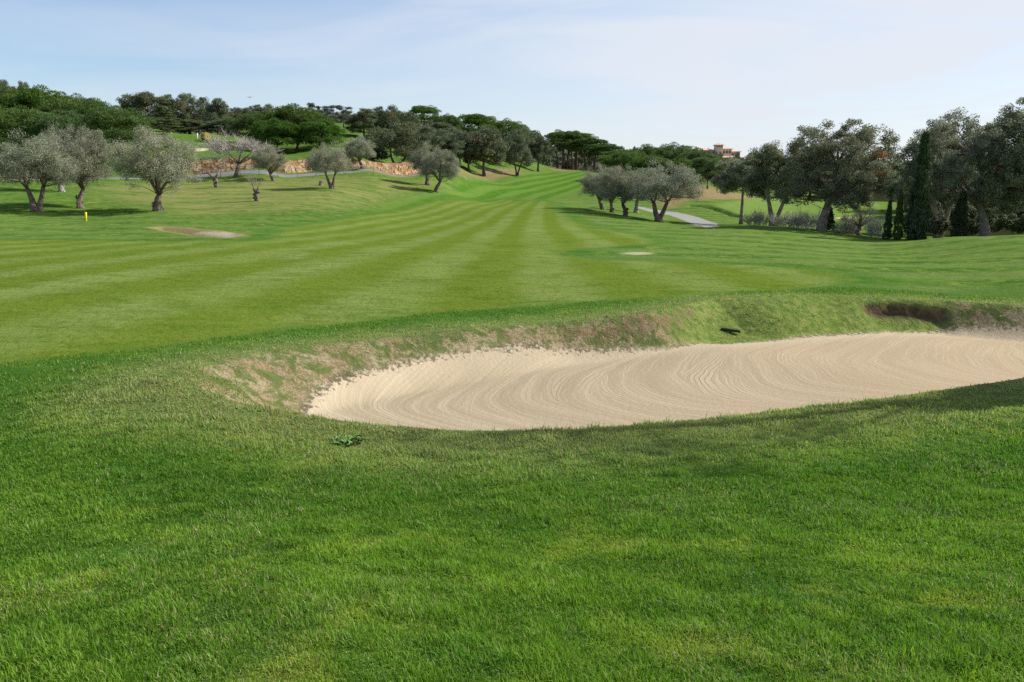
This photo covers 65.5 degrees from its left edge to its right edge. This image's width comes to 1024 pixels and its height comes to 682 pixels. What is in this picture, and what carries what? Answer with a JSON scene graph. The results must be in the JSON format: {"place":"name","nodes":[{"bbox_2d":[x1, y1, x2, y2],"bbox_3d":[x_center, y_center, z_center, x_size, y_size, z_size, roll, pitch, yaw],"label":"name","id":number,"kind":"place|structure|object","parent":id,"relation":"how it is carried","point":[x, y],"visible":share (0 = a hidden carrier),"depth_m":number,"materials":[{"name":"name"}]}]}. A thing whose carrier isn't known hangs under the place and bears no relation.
{"place":"outdoors","nodes":[
{"label":"outdoors","id":0,"kind":"place"},
{"bbox_2d":[0,286,1023,681],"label":"grass","id":1,"kind":"structure","parent":0,"point":[26,642],"depth_m":4.53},
{"bbox_2d":[0,123,1023,681],"bbox_3d":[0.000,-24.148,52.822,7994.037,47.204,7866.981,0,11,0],"label":"ground","id":2,"kind":"structure","parent":0,"point":[124,269],"depth_m":16.68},
{"bbox_2d":[0,79,14,94],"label":"oak tree","id":3,"kind":"object","parent":2,"relation":"on","point":[3,82],"visible":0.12,"depth_m":195.73,"materials":[{"name":"green plant"}]},
{"bbox_2d":[0,84,38,147],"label":"umbrella pine","id":4,"kind":"object","parent":2,"relation":"on","point":[9,90],"visible":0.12,"depth_m":134.75,"materials":[{"name":"green plant"}]},
{"bbox_2d":[16,80,29,90],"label":"oak tree","id":5,"kind":"object","parent":2,"relation":"on","point":[21,86],"visible":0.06,"depth_m":196.57,"materials":[{"name":"green plant"}]},
{"bbox_2d":[0,104,66,147],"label":"umbrella pine","id":6,"kind":"object","parent":2,"relation":"on","point":[9,121],"visible":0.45,"depth_m":114.98,"materials":[{"name":"green plant"}]},
{"bbox_2d":[0,84,66,138],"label":"umbrella pine","id":7,"kind":"object","parent":2,"relation":"on","point":[36,95],"visible":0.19,"depth_m":131.64,"materials":[{"name":"green plant"}]},
{"bbox_2d":[0,128,82,211],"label":"olive tree","id":8,"kind":"object","parent":2,"relation":"on","point":[28,168],"visible":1,"depth_m":53.93,"materials":[{"name":"green plant"}]},
{"bbox_2d":[19,108,98,146],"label":"umbrella pine","id":9,"kind":"object","parent":2,"relation":"on","point":[45,120],"visible":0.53,"depth_m":113.32,"materials":[{"name":"green plant"}]},
{"bbox_2d":[29,120,88,191],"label":"olive tree","id":10,"kind":"object","parent":2,"relation":"on","point":[51,135],"visible":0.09,"depth_m":69.66,"materials":[{"name":"green plant"}]},
{"bbox_2d":[36,93,108,115],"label":"umbrella pine","id":11,"kind":"object","parent":2,"relation":"on","point":[71,103],"visible":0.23,"depth_m":128.10,"materials":[{"name":"green plant"}]},
{"bbox_2d":[45,123,114,208],"bbox_3d":[-32.084,-12.859,59.011,4.582,6.571,4.926,6,13,29],"label":"olive tree","id":12,"kind":"object","parent":2,"relation":"on","point":[87,153],"visible":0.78,"depth_m":58.73,"materials":[{"name":"green plant"}]},
{"bbox_2d":[68,100,146,154],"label":"umbrella pine","id":13,"kind":"object","parent":2,"relation":"on","point":[79,111],"visible":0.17,"depth_m":122.03,"materials":[{"name":"green plant"}]},
{"bbox_2d":[71,106,156,153],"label":"umbrella pine","id":14,"kind":"object","parent":2,"relation":"on","point":[116,118],"visible":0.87,"depth_m":110.24,"materials":[{"name":"green plant"}]},
{"bbox_2d":[115,91,167,118],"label":"oak tree","id":15,"kind":"object","parent":2,"relation":"on","point":[142,101],"visible":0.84,"depth_m":182.80,"materials":[{"name":"green plant"}]},
{"bbox_2d":[100,125,202,210],"bbox_3d":[-25.221,-12.188,56.844,6.031,6.307,6.510,0,11,-2],"label":"olive tree","id":16,"kind":"object","parent":2,"relation":"on","point":[152,169],"visible":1,"depth_m":55.65,"materials":[{"name":"green plant"}]},
{"bbox_2d":[147,116,185,130],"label":"oak tree","id":17,"kind":"object","parent":2,"relation":"on","point":[163,119],"visible":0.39,"depth_m":169.68,"materials":[{"name":"green plant"}]},
{"bbox_2d":[151,112,184,136],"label":"cedar tree","id":18,"kind":"object","parent":2,"relation":"on","point":[169,119],"visible":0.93,"depth_m":144.72,"materials":[{"name":"green plant"}]},
{"bbox_2d":[156,92,191,132],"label":"oak tree","id":19,"kind":"object","parent":2,"relation":"on","point":[175,108],"visible":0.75,"depth_m":187.50,"materials":[{"name":"green plant"}]},
{"bbox_2d":[168,119,206,133],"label":"oak tree","id":20,"kind":"object","parent":2,"relation":"on","point":[189,123],"visible":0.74,"depth_m":171.94,"materials":[{"name":"green plant"}]},
{"bbox_2d":[183,93,214,134],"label":"oak tree","id":21,"kind":"object","parent":2,"relation":"on","point":[199,107],"visible":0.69,"depth_m":191.44,"materials":[{"name":"green plant"}]},
{"bbox_2d":[206,171,219,186],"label":"pollarded olive","id":22,"kind":"object","parent":2,"relation":"on","point":[215,180],"visible":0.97,"depth_m":82.17,"materials":[{"name":"grey plant"}]},
{"bbox_2d":[37,165,391,181],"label":"fence","id":23,"kind":"object","parent":2,"relation":"on","point":[373,169],"visible":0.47,"depth_m":95.94,"materials":[{"name":"metal"}]},
{"bbox_2d":[199,118,234,134],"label":"oak tree","id":24,"kind":"object","parent":2,"relation":"on","point":[215,125],"visible":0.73,"depth_m":170.45,"materials":[{"name":"green plant"}]},
{"bbox_2d":[203,98,234,134],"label":"oak tree","id":25,"kind":"object","parent":2,"relation":"on","point":[220,111],"visible":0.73,"depth_m":181.50,"materials":[{"name":"green plant"}]},
{"bbox_2d":[228,107,243,118],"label":"oak tree","id":26,"kind":"object","parent":2,"relation":"on","point":[235,111],"visible":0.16,"depth_m":197.47,"materials":[{"name":"green plant"}]},
{"bbox_2d":[196,128,284,176],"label":"bare tree","id":27,"kind":"object","parent":2,"relation":"on","point":[219,146],"visible":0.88,"depth_m":94.14,"materials":[{"name":"grey plant"}]},
{"bbox_2d":[221,111,283,146],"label":"umbrella pine","id":28,"kind":"object","parent":2,"relation":"on","point":[247,120],"visible":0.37,"depth_m":141.96,"materials":[{"name":"green plant"}]},
{"bbox_2d":[243,168,261,200],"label":"pollarded olive","id":29,"kind":"object","parent":2,"relation":"on","point":[255,194],"visible":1,"depth_m":66.72,"materials":[{"name":"green plant"}]},
{"bbox_2d":[249,103,273,114],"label":"oak tree","id":30,"kind":"object","parent":2,"relation":"on","point":[258,108],"visible":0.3,"depth_m":206.19,"materials":[{"name":"green plant"}]},
{"bbox_2d":[251,144,287,180],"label":"olive tree","id":31,"kind":"object","parent":2,"relation":"on","point":[266,162],"visible":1,"depth_m":91.93,"materials":[{"name":"green plant"}]},
{"bbox_2d":[247,117,306,153],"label":"umbrella pine","id":32,"kind":"object","parent":2,"relation":"on","point":[260,127],"visible":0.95,"depth_m":133.64,"materials":[{"name":"green plant"}]},
{"bbox_2d":[257,102,335,150],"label":"umbrella pine","id":33,"kind":"object","parent":2,"relation":"on","point":[292,113],"visible":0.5,"depth_m":138.17,"materials":[{"name":"green plant"}]},
{"bbox_2d":[178,157,443,174],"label":"stone wall","id":34,"kind":"structure","parent":2,"relation":"on","point":[398,168],"depth_m":102.27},
{"bbox_2d":[296,118,347,147],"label":"umbrella pine","id":35,"kind":"object","parent":2,"relation":"on","point":[310,128],"visible":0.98,"depth_m":135.69,"materials":[{"name":"green plant"}]},
{"bbox_2d":[318,105,335,117],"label":"slender tree","id":36,"kind":"object","parent":2,"relation":"on","point":[330,109],"visible":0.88,"depth_m":188.32,"materials":[{"name":"green plant"}]},
{"bbox_2d":[304,139,354,188],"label":"olive tree","id":37,"kind":"object","parent":2,"relation":"on","point":[333,161],"visible":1,"depth_m":79.10,"materials":[{"name":"green plant"}]},
{"bbox_2d":[333,105,353,127],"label":"slender tree","id":38,"kind":"object","parent":2,"relation":"on","point":[340,108],"visible":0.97,"depth_m":187.08,"materials":[{"name":"green plant"}]},
{"bbox_2d":[329,434,367,445],"bbox_3d":[-1.504,0.912,7.342,0.351,0.044,0.291,0,11,0],"label":"weed","id":39,"kind":"object","parent":2,"relation":"on","point":[351,438],"visible":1,"depth_m":7.35,"materials":[{"name":"green plant"}]},
{"bbox_2d":[339,135,376,168],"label":"olive tree","id":40,"kind":"object","parent":2,"relation":"on","point":[352,149],"visible":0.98,"depth_m":107.64,"materials":[{"name":"green plant"}]},
{"bbox_2d":[343,107,384,137],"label":"oak tree","id":41,"kind":"object","parent":2,"relation":"on","point":[362,120],"visible":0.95,"depth_m":160.91,"materials":[{"name":"green plant"}]},
{"bbox_2d":[361,128,395,145],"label":"oak tree","id":42,"kind":"object","parent":2,"relation":"on","point":[370,131],"visible":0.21,"depth_m":144.60,"materials":[{"name":"green plant"}]},
{"bbox_2d":[366,104,400,130],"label":"oak tree","id":43,"kind":"object","parent":2,"relation":"on","point":[385,117],"visible":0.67,"depth_m":164.80,"materials":[{"name":"green plant"}]},
{"bbox_2d":[364,120,427,162],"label":"oak tree","id":44,"kind":"object","parent":2,"relation":"on","point":[402,145],"visible":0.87,"depth_m":120.93,"materials":[{"name":"green plant"}]},
{"bbox_2d":[387,110,422,137],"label":"oak tree","id":45,"kind":"object","parent":2,"relation":"on","point":[402,117],"visible":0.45,"depth_m":170.79,"materials":[{"name":"green plant"}]},
{"bbox_2d":[406,105,441,124],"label":"umbrella pine","id":46,"kind":"object","parent":2,"relation":"on","point":[425,110],"visible":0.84,"depth_m":197.13,"materials":[{"name":"green plant"}]},
{"bbox_2d":[406,139,443,184],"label":"olive tree","id":47,"kind":"object","parent":2,"relation":"on","point":[415,165],"visible":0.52,"depth_m":101.28,"materials":[{"name":"green plant"}]},
{"bbox_2d":[411,126,449,151],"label":"oak tree","id":48,"kind":"object","parent":2,"relation":"on","point":[435,140],"visible":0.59,"depth_m":127.11,"materials":[{"name":"green plant"}]},
{"bbox_2d":[420,122,456,133],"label":"oak tree","id":49,"kind":"object","parent":2,"relation":"on","point":[437,125],"visible":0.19,"depth_m":180.93,"materials":[{"name":"green plant"}]},
{"bbox_2d":[416,146,461,192],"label":"olive tree","id":50,"kind":"object","parent":2,"relation":"on","point":[448,166],"visible":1,"depth_m":94.72,"materials":[{"name":"green plant"}]},
{"bbox_2d":[428,128,466,158],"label":"oak tree","id":51,"kind":"object","parent":2,"relation":"on","point":[454,146],"visible":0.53,"depth_m":134.98,"materials":[{"name":"green plant"}]},
{"bbox_2d":[433,113,462,130],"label":"umbrella pine","id":52,"kind":"object","parent":2,"relation":"on","point":[454,121],"visible":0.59,"depth_m":195.53,"materials":[{"name":"green plant"}]},
{"bbox_2d":[451,130,488,171],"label":"oak tree","id":53,"kind":"object","parent":2,"relation":"on","point":[470,149],"visible":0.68,"depth_m":165.61,"materials":[{"name":"green plant"}]},
{"bbox_2d":[459,113,498,134],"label":"umbrella pine","id":54,"kind":"object","parent":2,"relation":"on","point":[476,120],"visible":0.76,"depth_m":221.23,"materials":[{"name":"green plant"}]},
{"bbox_2d":[461,126,509,175],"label":"oak tree","id":55,"kind":"object","parent":2,"relation":"on","point":[494,140],"visible":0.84,"depth_m":167.41,"materials":[{"name":"green plant"}]},
{"bbox_2d":[483,117,530,146],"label":"umbrella pine","id":56,"kind":"object","parent":2,"relation":"on","point":[502,125],"visible":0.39,"depth_m":217.49,"materials":[{"name":"green plant"}]},
{"bbox_2d":[498,126,535,175],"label":"oak tree","id":57,"kind":"object","parent":2,"relation":"on","point":[522,150],"visible":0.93,"depth_m":183.73,"materials":[{"name":"green plant"}]},
{"bbox_2d":[525,134,556,171],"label":"oak tree","id":58,"kind":"object","parent":2,"relation":"on","point":[541,144],"visible":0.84,"depth_m":217.32,"materials":[{"name":"green plant"}]},
{"bbox_2d":[148,106,977,172],"bbox_3d":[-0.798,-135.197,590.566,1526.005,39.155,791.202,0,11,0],"label":"woodland","id":59,"kind":"object","parent":2,"relation":"on","point":[552,161],"visible":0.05,"depth_m":332.49,"materials":[{"name":"green plant"}]},
{"bbox_2d":[544,129,585,168],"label":"umbrella pine","id":60,"kind":"object","parent":2,"relation":"on","point":[558,135],"visible":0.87,"depth_m":269.06,"materials":[{"name":"green plant"}]},
{"bbox_2d":[549,137,585,168],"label":"umbrella pine","id":61,"kind":"object","parent":2,"relation":"on","point":[559,139],"visible":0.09,"depth_m":290.83,"materials":[{"name":"green plant"}]},
{"bbox_2d":[556,131,595,168],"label":"umbrella pine","id":62,"kind":"object","parent":2,"relation":"on","point":[576,153],"visible":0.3,"depth_m":274.80,"materials":[{"name":"green plant"}]},
{"bbox_2d":[569,136,609,170],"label":"umbrella pine","id":63,"kind":"object","parent":2,"relation":"on","point":[586,141],"visible":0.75,"depth_m":266.13,"materials":[{"name":"green plant"}]},
{"bbox_2d":[577,162,610,209],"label":"olive tree","id":64,"kind":"object","parent":2,"relation":"on","point":[586,187],"visible":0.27,"depth_m":76.32,"materials":[{"name":"green plant"}]},
{"bbox_2d":[585,143,622,168],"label":"umbrella pine","id":65,"kind":"object","parent":2,"relation":"on","point":[599,148],"visible":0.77,"depth_m":259.85,"materials":[{"name":"green plant"}]},
{"bbox_2d":[588,166,638,212],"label":"olive tree","id":66,"kind":"object","parent":2,"relation":"on","point":[592,186],"visible":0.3,"depth_m":72.49,"materials":[{"name":"green plant"}]},
{"bbox_2d":[594,163,643,215],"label":"olive tree","id":67,"kind":"object","parent":2,"relation":"on","point":[616,181],"visible":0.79,"depth_m":68.21,"materials":[{"name":"green plant"}]},
{"bbox_2d":[596,149,647,174],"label":"umbrella pine","id":68,"kind":"object","parent":2,"relation":"on","point":[624,157],"visible":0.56,"depth_m":198.30,"materials":[{"name":"green plant"}]},
{"bbox_2d":[617,170,660,212],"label":"olive tree","id":69,"kind":"object","parent":2,"relation":"on","point":[636,209],"visible":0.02,"depth_m":82.58,"materials":[{"name":"grey plant"}]},
{"bbox_2d":[621,144,669,169],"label":"umbrella pine","id":70,"kind":"object","parent":2,"relation":"on","point":[647,149],"visible":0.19,"depth_m":205.05,"materials":[{"name":"green plant"}]},
{"bbox_2d":[625,153,675,177],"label":"umbrella pine","id":71,"kind":"object","parent":2,"relation":"on","point":[639,163],"visible":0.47,"depth_m":182.63,"materials":[{"name":"green plant"}]},
{"bbox_2d":[622,157,707,221],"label":"olive tree","id":72,"kind":"object","parent":2,"relation":"on","point":[654,188],"visible":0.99,"depth_m":65.78,"materials":[{"name":"green plant"}]},
{"bbox_2d":[647,141,695,171],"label":"umbrella pine","id":73,"kind":"object","parent":2,"relation":"on","point":[671,150],"visible":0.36,"depth_m":202.88,"materials":[{"name":"green plant"}]},
{"bbox_2d":[663,157,705,184],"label":"umbrella pine","id":74,"kind":"object","parent":2,"relation":"on","point":[686,161],"visible":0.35,"depth_m":180.05,"materials":[{"name":"green plant"}]},
{"bbox_2d":[671,147,722,184],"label":"umbrella pine","id":75,"kind":"object","parent":2,"relation":"on","point":[692,154],"visible":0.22,"depth_m":192.41,"materials":[{"name":"green plant"}]},
{"bbox_2d":[690,156,727,188],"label":"umbrella pine","id":76,"kind":"object","parent":2,"relation":"on","point":[702,162],"visible":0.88,"depth_m":170.21,"materials":[{"name":"green plant"}]},
{"bbox_2d":[702,165,729,180],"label":"oak tree","id":77,"kind":"object","parent":2,"relation":"on","point":[722,170],"visible":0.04,"depth_m":173.02,"materials":[{"name":"green plant"}]},
{"bbox_2d":[698,143,743,159],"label":"hotel","id":78,"kind":"structure","parent":2,"relation":"on","point":[727,152],"depth_m":488.80,"materials":[{"name":"concrete"}]},
{"bbox_2d":[709,154,775,223],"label":"cork oak","id":79,"kind":"object","parent":2,"relation":"on","point":[730,184],"visible":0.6,"depth_m":71.24,"materials":[{"name":"green plant"}]},
{"bbox_2d":[738,209,768,225],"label":"twiggy shrub","id":80,"kind":"object","parent":2,"relation":"on","point":[757,218],"visible":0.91,"depth_m":66.04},
{"bbox_2d":[735,140,802,225],"bbox_3d":[21.366,-12.659,64.766,5.710,7.104,5.644,0,11,0],"label":"cork oak","id":81,"kind":"object","parent":2,"relation":"on","point":[768,158],"visible":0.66,"depth_m":64.31,"materials":[{"name":"green plant"}]},
{"bbox_2d":[765,209,816,227],"bbox_3d":[21.256,-9.408,61.227,4.035,1.798,4.439,-9,14,-39],"label":"twiggy shrub","id":82,"kind":"object","parent":2,"relation":"on","point":[779,220],"visible":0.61,"depth_m":61.43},
{"bbox_2d":[787,207,833,228],"bbox_3d":[22.165,-9.239,59.161,3.776,2.031,3.290,-2,11,-10],"label":"twiggy shrub","id":83,"kind":"object","parent":2,"relation":"on","point":[804,221],"visible":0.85,"depth_m":59.35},
{"bbox_2d":[827,207,835,229],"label":"cypress tree","id":84,"kind":"object","parent":2,"relation":"on","point":[831,220],"visible":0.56,"depth_m":61.10,"materials":[{"name":"green plant"}]},
{"bbox_2d":[769,118,903,231],"bbox_3d":[23.096,-11.730,56.768,8.613,8.281,8.634,10,15,41],"label":"cork oak","id":85,"kind":"object","parent":2,"relation":"on","point":[806,162],"visible":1,"depth_m":55.00,"materials":[{"name":"green plant"}]},
{"bbox_2d":[830,220,865,233],"bbox_3d":[24.049,-8.314,57.389,2.570,1.523,2.828,-2,11,-10],"label":"twiggy shrub","id":86,"kind":"object","parent":2,"relation":"on","point":[848,226],"visible":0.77,"depth_m":57.20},
{"bbox_2d":[835,205,884,235],"bbox_3d":[24.299,-8.405,55.697,3.424,2.363,3.259,-9,14,-39],"label":"olive tree","id":87,"kind":"object","parent":2,"relation":"on","point":[856,222],"visible":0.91,"depth_m":55.42,"materials":[{"name":"green plant"}]},
{"bbox_2d":[860,211,885,237],"bbox_3d":[24.868,-8.019,54.384,2.081,2.131,1.813,6,13,29],"label":"twiggy shrub","id":88,"kind":"object","parent":2,"relation":"on","point":[870,228],"visible":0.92,"depth_m":54.48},
{"bbox_2d":[867,169,900,201],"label":"oak tree","id":89,"kind":"object","parent":2,"relation":"on","point":[883,184],"visible":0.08,"depth_m":127.35,"materials":[{"name":"green plant"}]},
{"bbox_2d":[882,199,892,239],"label":"cypress tree","id":90,"kind":"object","parent":2,"relation":"on","point":[887,228],"visible":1,"depth_m":50.88,"materials":[{"name":"green plant"}]},
{"bbox_2d":[879,172,906,211],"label":"oak tree","id":91,"kind":"object","parent":2,"relation":"on","point":[890,185],"visible":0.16,"depth_m":97.98,"materials":[{"name":"green plant"}]},
{"bbox_2d":[892,187,904,239],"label":"cypress tree","id":92,"kind":"object","parent":2,"relation":"on","point":[897,231],"visible":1,"depth_m":49.83,"materials":[{"name":"green plant"}]},
{"bbox_2d":[892,175,940,208],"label":"oak tree","id":93,"kind":"object","parent":2,"relation":"on","point":[905,200],"visible":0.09,"depth_m":90.58,"materials":[{"name":"green plant"}]},
{"bbox_2d":[902,129,933,239],"bbox_3d":[25.211,-9.512,49.151,1.745,6.908,1.839,4,12,21],"label":"cypress tree","id":94,"kind":"object","parent":2,"relation":"on","point":[917,220],"visible":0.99,"depth_m":48.88,"materials":[{"name":"green plant"}]},
{"bbox_2d":[904,203,950,223],"bbox_3d":[33.694,-10.221,65.211,2.281,2.255,3.743,-3,12,-15],"label":"green shrub","id":95,"kind":"object","parent":2,"relation":"on","point":[940,211],"visible":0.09,"depth_m":64.06,"materials":[{"name":"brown plant"}]},
{"bbox_2d":[927,215,951,235],"bbox_3d":[30.668,-8.339,57.285,2.367,1.519,1.442,-5,12,-25],"label":"green shrub","id":96,"kind":"object","parent":2,"relation":"on","point":[940,226],"visible":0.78,"depth_m":56.95,"materials":[{"name":"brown plant"}]},
{"bbox_2d":[899,118,983,237],"bbox_3d":[32.838,-12.180,60.783,5.893,9.352,5.824,0,11,0],"label":"cork oak","id":97,"kind":"object","parent":2,"relation":"on","point":[933,202],"visible":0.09,"depth_m":60.61,"materials":[{"name":"green plant"}]},
{"bbox_2d":[936,201,977,220],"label":"green shrub","id":98,"kind":"object","parent":2,"relation":"on","point":[972,211],"visible":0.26,"depth_m":66.64,"materials":[{"name":"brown plant"}]},
{"bbox_2d":[895,106,1023,235],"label":"cork oak","id":99,"kind":"object","parent":2,"relation":"on","point":[979,194],"visible":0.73,"depth_m":51.85,"materials":[{"name":"green plant"}]},
{"bbox_2d":[949,191,970,236],"bbox_3d":[29.545,-8.216,52.372,1.230,3.337,1.311,-9,14,-39],"label":"cypress tree","id":100,"kind":"object","parent":2,"relation":"on","point":[959,222],"visible":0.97,"depth_m":52.19,"materials":[{"name":"green plant"}]},
{"bbox_2d":[963,219,979,235],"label":"green shrub","id":101,"kind":"object","parent":2,"relation":"on","point":[973,227],"visible":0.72,"depth_m":54.83,"materials":[{"name":"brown plant"}]},
{"bbox_2d":[971,207,1009,233],"bbox_3d":[36.743,-9.267,61.066,3.849,2.046,2.346,-8,14,-35],"label":"green shrub","id":102,"kind":"object","parent":2,"relation":"on","point":[992,218],"visible":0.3,"depth_m":60.21,"materials":[{"name":"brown plant"}]},
{"bbox_2d":[968,97,1023,212],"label":"cork oak","id":103,"kind":"object","parent":2,"relation":"on","point":[1014,178],"visible":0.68,"depth_m":50.55,"materials":[{"name":"green plant"}]},
{"bbox_2d":[993,213,1023,233],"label":"green shrub","id":104,"kind":"object","parent":2,"relation":"on","point":[1014,225],"visible":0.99,"depth_m":55.56,"materials":[{"name":"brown plant"}]},
{"bbox_2d":[995,205,1023,218],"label":"green shrub","id":105,"kind":"object","parent":2,"relation":"on","point":[1018,213],"visible":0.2,"depth_m":64.98,"materials":[{"name":"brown plant"}]},
{"bbox_2d":[0,0,1023,160],"label":"sky","id":106,"kind":"structure","parent":0,"point":[739,75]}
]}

